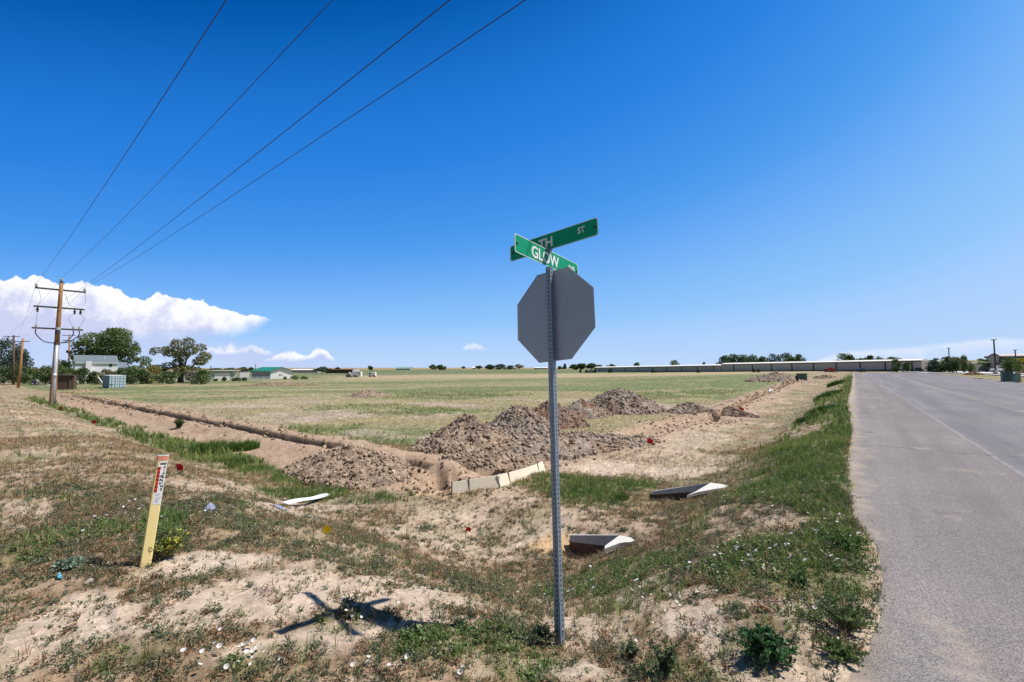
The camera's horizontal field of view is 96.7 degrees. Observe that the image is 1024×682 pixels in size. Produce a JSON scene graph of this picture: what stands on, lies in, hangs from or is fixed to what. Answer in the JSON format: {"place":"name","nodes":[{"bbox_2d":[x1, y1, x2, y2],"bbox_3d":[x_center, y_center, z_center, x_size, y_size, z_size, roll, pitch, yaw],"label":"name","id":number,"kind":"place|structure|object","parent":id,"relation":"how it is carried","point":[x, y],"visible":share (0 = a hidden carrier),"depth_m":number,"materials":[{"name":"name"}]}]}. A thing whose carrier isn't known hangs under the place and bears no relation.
{"place":"outdoors","nodes":[
{"label":"outdoors","id":0,"kind":"place"},
{"bbox_2d":[0,374,881,681],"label":"green grass","id":1,"kind":"structure","parent":0,"point":[832,432],"depth_m":8.41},
{"bbox_2d":[0,360,1023,681],"bbox_3d":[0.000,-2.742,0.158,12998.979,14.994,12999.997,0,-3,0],"label":"ground","id":2,"kind":"structure","parent":0,"point":[282,450],"depth_m":7.72,"materials":[{"name":"soil"}]},
{"bbox_2d":[0,365,22,384],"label":"hedge bush","id":3,"kind":"object","parent":2,"relation":"on","point":[3,379],"visible":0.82,"depth_m":107.35,"materials":[{"name":"green plant"}]},
{"bbox_2d":[3,335,19,384],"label":"utility pole","id":4,"kind":"object","parent":2,"relation":"on","point":[13,362],"visible":0.93,"depth_m":107.00,"materials":[{"name":"brown wood"}]},
{"bbox_2d":[0,337,26,377],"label":"shade tree","id":5,"kind":"object","parent":2,"relation":"on","point":[6,358],"visible":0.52,"depth_m":129.61,"materials":[{"name":"green plant"}]},
{"bbox_2d":[3,365,33,383],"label":"hedge bush","id":6,"kind":"object","parent":2,"relation":"on","point":[23,377],"visible":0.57,"depth_m":109.33,"materials":[{"name":"green plant"}]},
{"bbox_2d":[8,342,29,370],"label":"shade tree","id":7,"kind":"object","parent":2,"relation":"on","point":[17,353],"visible":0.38,"depth_m":127.66,"materials":[{"name":"green plant"}]},
{"bbox_2d":[13,338,29,387],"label":"utility pole","id":8,"kind":"object","parent":2,"relation":"on","point":[20,366],"visible":0.94,"depth_m":91.01,"materials":[{"name":"brown wood"}]},
{"bbox_2d":[22,354,34,379],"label":"shade tree","id":9,"kind":"object","parent":2,"relation":"on","point":[26,358],"visible":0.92,"depth_m":123.74,"materials":[{"name":"green plant"}]},
{"bbox_2d":[16,365,41,383],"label":"hedge bush","id":10,"kind":"object","parent":2,"relation":"on","point":[28,368],"visible":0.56,"depth_m":111.35,"materials":[{"name":"green plant"}]},
{"bbox_2d":[33,365,51,383],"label":"hedge bush","id":11,"kind":"object","parent":2,"relation":"on","point":[45,377],"visible":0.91,"depth_m":108.12,"materials":[{"name":"green plant"}]},
{"bbox_2d":[31,278,86,405],"bbox_3d":[-34.757,0.161,34.848,0.554,10.098,2.899,-3,-4,41],"label":"utility pole","id":12,"kind":"object","parent":2,"relation":"on","point":[54,373],"visible":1,"depth_m":34.70,"materials":[{"name":"brown wood"}]},
{"bbox_2d":[37,0,226,281],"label":"power line","id":13,"kind":"object","parent":12,"relation":"attached to","point":[154,109],"visible":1,"depth_m":8.38,"materials":[{"name":"metal"}]},
{"bbox_2d":[65,0,331,274],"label":"power line","id":14,"kind":"object","parent":12,"relation":"attached to","point":[228,109],"visible":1,"depth_m":9.51,"materials":[{"name":"metal"}]},
{"bbox_2d":[64,0,449,299],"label":"power line","id":15,"kind":"object","parent":12,"relation":"attached to","point":[302,117],"visible":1,"depth_m":7.53,"materials":[{"name":"metal"}]},
{"bbox_2d":[85,0,524,287],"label":"power line","id":16,"kind":"object","parent":12,"relation":"attached to","point":[357,112],"visible":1,"depth_m":8.61,"materials":[{"name":"metal"}]},
{"bbox_2d":[58,359,74,368],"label":"spruce tree","id":17,"kind":"object","parent":2,"relation":"on","point":[63,363],"visible":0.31,"depth_m":117.85,"materials":[{"name":"green plant"}]},
{"bbox_2d":[57,367,77,381],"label":"hedge bush","id":18,"kind":"object","parent":2,"relation":"on","point":[65,370],"visible":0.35,"depth_m":107.50,"materials":[{"name":"green plant"}]},
{"bbox_2d":[49,554,86,571],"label":"leafy weed","id":19,"kind":"object","parent":2,"relation":"on","point":[66,563],"visible":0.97,"depth_m":3.94,"materials":[{"name":"green plant"}]},
{"bbox_2d":[57,374,78,389],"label":"wooden shed","id":20,"kind":"structure","parent":2,"relation":"on","point":[66,381],"depth_m":81.91,"materials":[{"name":"brown wood"}]},
{"bbox_2d":[58,379,66,389],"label":"door","id":21,"kind":"structure","parent":20,"relation":"in","point":[62,382],"depth_m":81.56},
{"bbox_2d":[62,334,74,369],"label":"utility pole","id":22,"kind":"object","parent":2,"relation":"on","point":[68,351],"visible":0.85,"depth_m":124.31,"materials":[{"name":"brown wood"}]},
{"bbox_2d":[58,389,104,392],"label":"dirt pile","id":23,"kind":"object","parent":2,"relation":"on","point":[84,391],"visible":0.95,"depth_m":64.26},
{"bbox_2d":[71,368,92,383],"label":"hedge bush","id":24,"kind":"object","parent":2,"relation":"on","point":[83,372],"visible":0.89,"depth_m":109.50,"materials":[{"name":"green plant"}]},
{"bbox_2d":[87,371,99,383],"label":"hedge bush","id":25,"kind":"object","parent":2,"relation":"on","point":[94,373],"visible":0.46,"depth_m":110.86,"materials":[{"name":"green plant"}]},
{"bbox_2d":[72,355,127,381],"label":"white house","id":26,"kind":"structure","parent":2,"relation":"on","point":[98,363],"depth_m":126.67,"materials":[{"name":"paint"}]},
{"bbox_2d":[91,369,116,383],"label":"hedge bush","id":27,"kind":"object","parent":2,"relation":"on","point":[105,372],"visible":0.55,"depth_m":107.63,"materials":[{"name":"green plant"}]},
{"bbox_2d":[70,327,152,371],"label":"shade tree","id":28,"kind":"object","parent":2,"relation":"on","point":[109,341],"visible":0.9,"depth_m":146.80,"materials":[{"name":"green plant"}]},
{"bbox_2d":[102,375,125,387],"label":"shipping container","id":29,"kind":"object","parent":2,"relation":"on","point":[113,381],"visible":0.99,"depth_m":87.78,"materials":[{"name":"metal"}]},
{"bbox_2d":[109,376,117,387],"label":"door","id":30,"kind":"structure","parent":29,"relation":"in","point":[113,380],"depth_m":87.20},
{"bbox_2d":[117,376,125,386],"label":"door","id":31,"kind":"structure","parent":29,"relation":"in","point":[121,379],"depth_m":88.10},
{"bbox_2d":[121,366,140,383],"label":"hedge bush","id":32,"kind":"object","parent":2,"relation":"on","point":[130,373],"visible":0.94,"depth_m":107.17,"materials":[{"name":"green plant"}]},
{"bbox_2d":[133,369,148,383],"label":"hedge bush","id":33,"kind":"object","parent":2,"relation":"on","point":[142,380],"visible":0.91,"depth_m":109.33,"materials":[{"name":"green plant"}]},
{"bbox_2d":[142,366,163,383],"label":"hedge bush","id":34,"kind":"object","parent":2,"relation":"on","point":[154,370],"visible":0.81,"depth_m":111.08,"materials":[{"name":"green plant"}]},
{"bbox_2d":[139,455,168,567],"bbox_3d":[-3.220,1.567,4.088,0.061,1.064,0.205,-2,-4,26],"label":"pipeline marker","id":35,"kind":"object","parent":2,"relation":"on","point":[154,508],"visible":0.99,"depth_m":4.08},
{"bbox_2d":[137,527,189,559],"bbox_3d":[-3.229,1.886,4.214,0.357,0.294,0.388,-3,-4,41],"label":"leafy weed","id":36,"kind":"object","parent":2,"relation":"on","point":[165,546],"visible":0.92,"depth_m":4.19,"materials":[{"name":"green plant"}]},
{"bbox_2d":[152,370,180,383],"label":"hedge bush","id":37,"kind":"object","parent":2,"relation":"on","point":[166,375],"visible":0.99,"depth_m":108.09,"materials":[{"name":"green plant"}]},
{"bbox_2d":[147,336,211,382],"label":"shade tree","id":38,"kind":"object","parent":2,"relation":"on","point":[182,368],"visible":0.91,"depth_m":118.91,"materials":[{"name":"green plant"}]},
{"bbox_2d":[174,419,185,428],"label":"leafy weed","id":39,"kind":"object","parent":2,"relation":"on","point":[179,423],"visible":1,"depth_m":20.79,"materials":[{"name":"green plant"}]},
{"bbox_2d":[184,370,199,383],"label":"hedge bush","id":40,"kind":"object","parent":2,"relation":"on","point":[191,375],"visible":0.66,"depth_m":109.98,"materials":[{"name":"green plant"}]},
{"bbox_2d":[191,369,211,383],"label":"hedge bush","id":41,"kind":"object","parent":2,"relation":"on","point":[201,376],"visible":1,"depth_m":106.87,"materials":[{"name":"green plant"}]},
{"bbox_2d":[188,437,243,453],"bbox_3d":[-10.061,3.539,15.473,1.886,0.526,1.266,0,-3,0],"label":"grass clump","id":42,"kind":"object","parent":2,"relation":"on","point":[217,445],"visible":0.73,"depth_m":15.28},
{"bbox_2d":[206,370,238,379],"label":"garage","id":43,"kind":"structure","parent":2,"relation":"on","point":[220,374],"depth_m":139.69,"materials":[{"name":"white paint"}]},
{"bbox_2d":[215,373,229,379],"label":"garage door","id":44,"kind":"structure","parent":43,"relation":"in","point":[219,376],"depth_m":139.59,"materials":[{"name":"white paint"}]},
{"bbox_2d":[223,456,246,464],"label":"grass clump","id":45,"kind":"object","parent":2,"relation":"on","point":[235,458],"visible":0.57,"depth_m":13.25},
{"bbox_2d":[232,438,259,450],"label":"grass clump","id":46,"kind":"object","parent":2,"relation":"on","point":[249,445],"visible":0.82,"depth_m":15.46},
{"bbox_2d":[230,377,270,380],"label":"rail fence","id":47,"kind":"object","parent":2,"relation":"on","point":[257,378],"visible":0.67,"depth_m":134.64,"materials":[{"name":"white paint"}]},
{"bbox_2d":[251,367,292,378],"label":"barn","id":48,"kind":"structure","parent":2,"relation":"on","point":[273,372],"depth_m":158.66,"materials":[{"name":"white paint"}]},
{"bbox_2d":[240,382,317,385],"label":"dirt pile","id":49,"kind":"object","parent":2,"relation":"on","point":[274,383],"visible":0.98,"depth_m":95.45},
{"bbox_2d":[282,493,327,504],"bbox_3d":[-4.107,3.176,9.187,0.130,0.423,1.978,0,-3,-1],"label":"plastic strip","id":50,"kind":"object","parent":2,"relation":"on","point":[291,501],"visible":0.95,"depth_m":8.92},
{"bbox_2d":[292,369,323,372],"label":"shed","id":51,"kind":"structure","parent":2,"relation":"on","point":[302,371],"depth_m":329.27,"materials":[{"name":"metal"}]},
{"bbox_2d":[325,369,353,372],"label":"shed","id":52,"kind":"structure","parent":2,"relation":"on","point":[339,370],"depth_m":299.38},
{"bbox_2d":[333,603,362,618],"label":"leafy weed","id":53,"kind":"object","parent":2,"relation":"on","point":[350,611],"visible":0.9,"depth_m":3.35,"materials":[{"name":"green plant"}]},
{"bbox_2d":[282,444,414,489],"bbox_3d":[-4.490,3.307,12.213,4.313,1.047,2.554,-2,-4,30],"label":"dirt pile","id":54,"kind":"object","parent":2,"relation":"on","point":[351,466],"visible":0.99,"depth_m":11.47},
{"bbox_2d":[348,389,388,396],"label":"dirt pile","id":55,"kind":"object","parent":2,"relation":"on","point":[367,393],"visible":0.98,"depth_m":44.27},
{"bbox_2d":[377,371,464,374],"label":"rail fence","id":56,"kind":"object","parent":2,"relation":"on","point":[461,372],"visible":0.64,"depth_m":233.46,"materials":[{"name":"wood"}]},
{"bbox_2d":[2,422,860,593],"bbox_3d":[-5.175,3.018,13.601,42.219,1.215,19.328,0,-3,0],"label":"bindweed blossom","id":57,"kind":"object","parent":2,"relation":"on","point":[503,584],"visible":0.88,"depth_m":5.25,"materials":[{"name":"white plant"}]},
{"bbox_2d":[61,380,805,520],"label":"soil crumbs","id":58,"kind":"object","parent":2,"relation":"on","point":[325,447],"visible":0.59,"depth_m":20.89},
{"bbox_2d":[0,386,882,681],"bbox_3d":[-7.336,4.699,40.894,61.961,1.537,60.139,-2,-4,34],"label":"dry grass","id":59,"kind":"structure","parent":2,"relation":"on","point":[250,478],"depth_m":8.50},
{"bbox_2d":[0,440,893,681],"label":"weeds","id":60,"kind":"object","parent":2,"relation":"on","point":[413,637],"visible":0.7,"depth_m":4.27,"materials":[{"name":"green plant"}]},
{"bbox_2d":[410,413,520,454],"bbox_3d":[-1.566,3.154,15.610,3.795,1.389,3.162,0,-3,0],"label":"dirt pile","id":61,"kind":"object","parent":2,"relation":"on","point":[465,432],"visible":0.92,"depth_m":14.88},
{"bbox_2d":[451,475,499,494],"bbox_3d":[-0.788,3.189,9.919,1.067,0.450,0.121,1,-3,-15],"label":"form board","id":62,"kind":"object","parent":2,"relation":"on","point":[472,484],"visible":0.76,"depth_m":9.93,"materials":[{"name":"brown wood"}]},
{"bbox_2d":[438,446,543,474],"bbox_3d":[-0.564,3.418,13.321,3.070,0.705,1.941,0,-3,0],"label":"dirt pile","id":63,"kind":"object","parent":2,"relation":"on","point":[490,460],"visible":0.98,"depth_m":12.81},
{"bbox_2d":[497,461,544,486],"bbox_3d":[0.326,3.249,11.076,0.204,0.476,2.411,-2,-4,28],"label":"form board","id":64,"kind":"object","parent":2,"relation":"on","point":[504,479],"visible":0.67,"depth_m":10.69,"materials":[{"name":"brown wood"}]},
{"bbox_2d":[485,404,562,439],"bbox_3d":[0.324,3.298,18.495,3.923,1.427,3.275,0,-3,0],"label":"dirt pile","id":65,"kind":"object","parent":2,"relation":"on","point":[517,421],"visible":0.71,"depth_m":17.76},
{"bbox_2d":[527,622,556,644],"bbox_3d":[0.211,2.097,3.249,0.216,0.153,0.252,0,-3,0],"label":"leafy weed","id":66,"kind":"object","parent":2,"relation":"on","point":[544,634],"visible":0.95,"depth_m":3.21,"materials":[{"name":"green plant"}]},
{"bbox_2d":[510,218,598,646],"bbox_3d":[0.315,0.696,3.636,0.651,3.288,0.751,0,-3,-6],"label":"sign post","id":67,"kind":"object","parent":2,"relation":"on","point":[556,313],"visible":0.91,"depth_m":3.61,"materials":[{"name":"metal"}]},
{"bbox_2d":[532,400,590,428],"bbox_3d":[1.856,3.553,22.269,3.991,1.370,3.215,0,-3,0],"label":"dirt pile","id":68,"kind":"object","parent":2,"relation":"on","point":[568,419],"visible":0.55,"depth_m":21.59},
{"bbox_2d":[510,429,661,460],"bbox_3d":[2.266,3.591,16.423,7.301,0.740,3.113,1,-4,-24],"label":"dirt pile","id":69,"kind":"object","parent":2,"relation":"on","point":[577,444],"visible":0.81,"depth_m":15.57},
{"bbox_2d":[563,398,613,418],"bbox_3d":[3.977,3.857,26.136,3.612,1.186,3.022,0,-3,0],"label":"dirt pile","id":70,"kind":"object","parent":2,"relation":"on","point":[582,408],"visible":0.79,"depth_m":25.37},
{"bbox_2d":[569,534,633,557],"bbox_3d":[1.242,3.250,6.904,1.100,0.700,0.496,-2,-4,37],"label":"culvert end","id":71,"kind":"object","parent":2,"relation":"on","point":[586,544],"visible":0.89,"depth_m":7.04,"materials":[{"name":"concrete"}]},
{"bbox_2d":[586,388,668,414],"bbox_3d":[6.882,3.799,29.091,6.198,1.658,4.469,0,-3,0],"label":"dirt pile","id":72,"kind":"object","parent":2,"relation":"on","point":[618,401],"visible":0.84,"depth_m":27.83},
{"bbox_2d":[618,635,641,658],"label":"leafy weed","id":73,"kind":"object","parent":2,"relation":"on","point":[635,649],"visible":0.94,"depth_m":3.01,"materials":[{"name":"green plant"}]},
{"bbox_2d":[594,364,721,371],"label":"storage building","id":74,"kind":"structure","parent":2,"relation":"on","point":[691,368],"depth_m":241.31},
{"bbox_2d":[646,636,681,676],"bbox_3d":[0.919,1.929,2.751,0.214,0.250,0.181,-2,-4,32],"label":"leafy weed","id":75,"kind":"object","parent":2,"relation":"on","point":[666,660],"visible":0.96,"depth_m":2.73,"materials":[{"name":"green plant"}]},
{"bbox_2d":[667,402,710,413],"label":"dirt pile","id":76,"kind":"object","parent":2,"relation":"on","point":[688,407],"visible":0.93,"depth_m":27.86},
{"bbox_2d":[651,483,727,498],"bbox_3d":[3.474,3.206,9.233,1.095,0.856,1.279,2,-4,-25],"label":"culvert end","id":77,"kind":"object","parent":2,"relation":"on","point":[693,490],"visible":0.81,"depth_m":9.09,"materials":[{"name":"concrete"}]},
{"bbox_2d":[716,355,730,363],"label":"tree","id":78,"kind":"object","parent":2,"relation":"on","point":[723,358],"visible":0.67,"depth_m":298.04,"materials":[{"name":"green plant"}]},
{"bbox_2d":[703,406,759,421],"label":"dirt pile","id":79,"kind":"object","parent":2,"relation":"on","point":[731,411],"visible":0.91,"depth_m":26.38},
{"bbox_2d":[726,354,742,362],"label":"tree","id":80,"kind":"object","parent":2,"relation":"on","point":[732,358],"visible":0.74,"depth_m":298.54,"materials":[{"name":"green plant"}]},
{"bbox_2d":[738,354,750,362],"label":"tree","id":81,"kind":"object","parent":2,"relation":"on","point":[744,360],"visible":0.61,"depth_m":297.35,"materials":[{"name":"green plant"}]},
{"bbox_2d":[736,620,797,664],"bbox_3d":[1.558,1.877,2.788,0.348,0.197,0.350,0,-3,0],"label":"leafy weed","id":82,"kind":"object","parent":2,"relation":"on","point":[762,646],"visible":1,"depth_m":2.77,"materials":[{"name":"green plant"}]},
{"bbox_2d":[744,371,804,381],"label":"dirt pile","id":83,"kind":"object","parent":2,"relation":"on","point":[775,376],"visible":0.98,"depth_m":71.93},
{"bbox_2d":[765,353,783,361],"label":"tree","id":84,"kind":"object","parent":2,"relation":"on","point":[770,359],"visible":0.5,"depth_m":278.71,"materials":[{"name":"green plant"}]},
{"bbox_2d":[779,571,810,587],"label":"leafy weed","id":85,"kind":"object","parent":2,"relation":"on","point":[798,576],"visible":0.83,"depth_m":3.74,"materials":[{"name":"green plant"}]},
{"bbox_2d":[796,373,807,380],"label":"utility box","id":86,"kind":"object","parent":2,"relation":"on","point":[801,375],"visible":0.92,"depth_m":71.81,"materials":[{"name":"metal"}]},
{"bbox_2d":[792,413,816,424],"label":"grass clump","id":87,"kind":"object","parent":2,"relation":"on","point":[798,419],"visible":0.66,"depth_m":17.60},
{"bbox_2d":[803,403,835,414],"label":"grass clump","id":88,"kind":"object","parent":2,"relation":"on","point":[824,408],"visible":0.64,"depth_m":19.71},
{"bbox_2d":[721,359,928,371],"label":"storage building","id":89,"kind":"structure","parent":2,"relation":"on","point":[869,365],"depth_m":168.87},
{"bbox_2d":[813,375,837,378],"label":"dirt pile","id":90,"kind":"object","parent":2,"relation":"on","point":[824,377],"visible":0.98,"depth_m":77.15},
{"bbox_2d":[813,389,842,401],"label":"grass clump","id":91,"kind":"object","parent":2,"relation":"on","point":[824,394],"visible":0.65,"depth_m":32.08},
{"bbox_2d":[826,379,844,386],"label":"grass clump","id":92,"kind":"object","parent":2,"relation":"on","point":[838,381],"visible":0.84,"depth_m":52.38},
{"bbox_2d":[810,634,868,666],"bbox_3d":[1.988,1.881,2.759,0.270,0.136,0.278,0,-3,0],"label":"leafy weed","id":93,"kind":"object","parent":2,"relation":"on","point":[844,653],"visible":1,"depth_m":2.74,"materials":[{"name":"green plant"}]},
{"bbox_2d":[834,353,849,360],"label":"tree","id":94,"kind":"object","parent":2,"relation":"on","point":[844,355],"visible":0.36,"depth_m":239.28,"materials":[{"name":"green plant"}]},
{"bbox_2d":[815,529,871,552],"bbox_3d":[3.230,1.937,4.383,0.447,0.194,0.471,0,-3,0],"label":"leafy weed","id":95,"kind":"object","parent":2,"relation":"on","point":[848,539],"visible":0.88,"depth_m":4.37,"materials":[{"name":"green plant"}]},
{"bbox_2d":[812,587,881,631],"bbox_3d":[2.235,1.841,3.083,0.418,0.266,0.391,0,-3,0],"label":"leafy weed","id":96,"kind":"object","parent":2,"relation":"on","point":[849,616],"visible":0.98,"depth_m":3.04,"materials":[{"name":"green plant"}]},
{"bbox_2d":[890,359,901,371],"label":"young tree","id":97,"kind":"object","parent":2,"relation":"on","point":[896,368],"visible":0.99,"depth_m":127.55,"materials":[{"name":"green plant"}]},
{"bbox_2d":[925,358,946,372],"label":"spruce tree","id":98,"kind":"object","parent":2,"relation":"on","point":[931,367],"visible":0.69,"depth_m":117.55,"materials":[{"name":"green plant"}]},
{"bbox_2d":[939,359,961,372],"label":"pine tree","id":99,"kind":"object","parent":2,"relation":"on","point":[951,365],"visible":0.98,"depth_m":104.44,"materials":[{"name":"green plant"}]},
{"bbox_2d":[959,354,969,371],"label":"pine tree","id":100,"kind":"object","parent":2,"relation":"on","point":[964,367],"visible":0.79,"depth_m":107.31,"materials":[{"name":"green plant"}]},
{"bbox_2d":[976,356,990,367],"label":"pine tree","id":101,"kind":"object","parent":2,"relation":"on","point":[987,364],"visible":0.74,"depth_m":117.72,"materials":[{"name":"green plant"}]},
{"bbox_2d":[948,371,1023,374],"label":"parking lot","id":102,"kind":"structure","parent":2,"relation":"on","point":[981,372],"depth_m":101.93,"materials":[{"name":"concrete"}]},
{"bbox_2d":[991,339,998,373],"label":"parking lot lamp","id":103,"kind":"object","parent":102,"relation":"on","point":[995,371],"visible":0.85,"depth_m":87.93,"materials":[{"name":"metal"}]},
{"bbox_2d":[1000,356,1015,371],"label":"young tree","id":104,"kind":"object","parent":102,"relation":"on","point":[1008,361],"visible":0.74,"depth_m":99.77,"materials":[{"name":"green plant"}]},
{"bbox_2d":[1011,358,1023,371],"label":"young tree","id":105,"kind":"object","parent":102,"relation":"on","point":[1018,366],"visible":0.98,"depth_m":97.65,"materials":[{"name":"green plant"}]},
{"bbox_2d":[986,353,1023,371],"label":"office building","id":106,"kind":"structure","parent":2,"relation":"on","point":[1000,358],"depth_m":113.32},
{"bbox_2d":[999,372,1013,381],"bbox_3d":[54.545,4.082,50.133,1.064,1.335,0.899,-2,-4,30],"label":"utility box","id":107,"kind":"object","parent":2,"relation":"on","point":[1006,376],"visible":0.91,"depth_m":49.90,"materials":[{"name":"metal"}]},
{"bbox_2d":[1011,373,1021,382],"bbox_3d":[54.421,4.103,49.031,0.778,1.204,0.671,-2,-4,30],"label":"utility box","id":108,"kind":"object","parent":2,"relation":"on","point":[1016,377],"visible":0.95,"depth_m":48.88,"materials":[{"name":"metal"}]},
{"bbox_2d":[0,0,1023,367],"label":"sky","id":109,"kind":"structure","parent":0,"point":[817,180],"materials":[{"name":"blue"}]},
{"bbox_2d":[846,373,1023,681],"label":"road","id":110,"kind":"structure","parent":0,"point":[936,466],"depth_m":5.27,"materials":[{"name":"asphalt"}]},
{"bbox_2d":[890,371,1023,376],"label":"pavement","id":111,"kind":"structure","parent":0,"point":[953,373],"depth_m":93.34,"materials":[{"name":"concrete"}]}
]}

